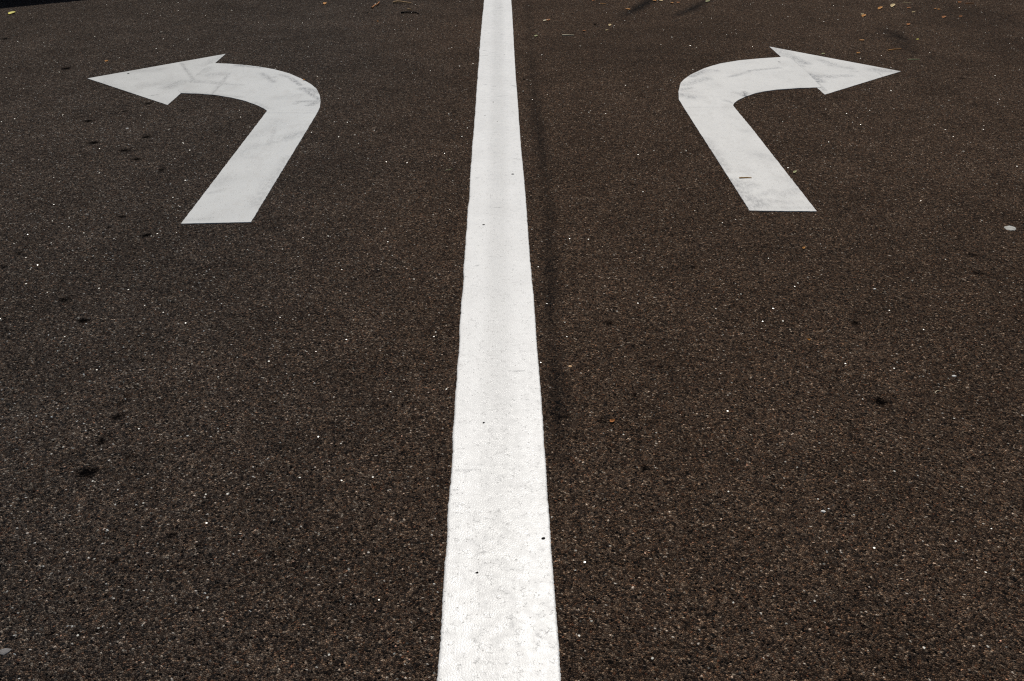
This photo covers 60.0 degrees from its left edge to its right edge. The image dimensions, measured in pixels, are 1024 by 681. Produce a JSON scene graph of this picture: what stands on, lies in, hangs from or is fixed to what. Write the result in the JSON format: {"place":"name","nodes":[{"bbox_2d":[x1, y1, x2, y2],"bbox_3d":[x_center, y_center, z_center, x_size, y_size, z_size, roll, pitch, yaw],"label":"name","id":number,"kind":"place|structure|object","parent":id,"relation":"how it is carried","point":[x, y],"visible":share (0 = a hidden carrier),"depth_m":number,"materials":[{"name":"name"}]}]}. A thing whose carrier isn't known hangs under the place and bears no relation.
{"place":"outdoors","nodes":[
{"label":"outdoors","id":0,"kind":"place"},
{"bbox_2d":[0,648,11,654],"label":"paint flake","id":1,"kind":"object","parent":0,"point":[4,651],"visible":1,"depth_m":1.82,"materials":[{"name":"white paint"}]},
{"bbox_2d":[401,11,418,13],"bbox_3d":[-0.808,-2.609,7.054,0.158,0.016,0.036,8,33,12],"label":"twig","id":2,"kind":"object","parent":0,"point":[409,12],"visible":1,"depth_m":7.06,"materials":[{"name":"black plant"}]},
{"bbox_2d":[0,0,1023,680],"bbox_3d":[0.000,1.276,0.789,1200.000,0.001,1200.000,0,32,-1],"label":"road","id":3,"kind":"structure","parent":0,"point":[226,450],"depth_m":2.82,"materials":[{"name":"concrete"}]},
{"bbox_2d":[88,54,320,223],"bbox_3d":[-1.498,-1.206,4.796,1.143,0.004,2.801,-17,36,-25],"label":"turn arrow","id":4,"kind":"object","parent":3,"relation":"on","point":[238,190],"visible":1,"depth_m":4.93,"materials":[{"name":"paint"}]},
{"bbox_2d":[437,0,560,680],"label":"lane line","id":5,"kind":"object","parent":3,"relation":"on","point":[499,620],"visible":1,"depth_m":2.42,"materials":[{"name":"paint"}]},
{"bbox_2d":[678,47,900,211],"bbox_3d":[1.389,-1.289,4.931,1.146,0.004,2.861,16,35,24],"label":"turn arrow","id":6,"kind":"object","parent":3,"relation":"on","point":[710,96],"visible":1,"depth_m":5.04,"materials":[{"name":"paint"}]},
{"bbox_2d":[1004,226,1015,229],"bbox_3d":[2.012,-0.454,3.581,0.047,0.005,0.044,-19,36,-28],"label":"paint flake","id":7,"kind":"object","parent":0,"point":[1009,228],"visible":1,"depth_m":3.58,"materials":[{"name":"white paint"}]}
]}

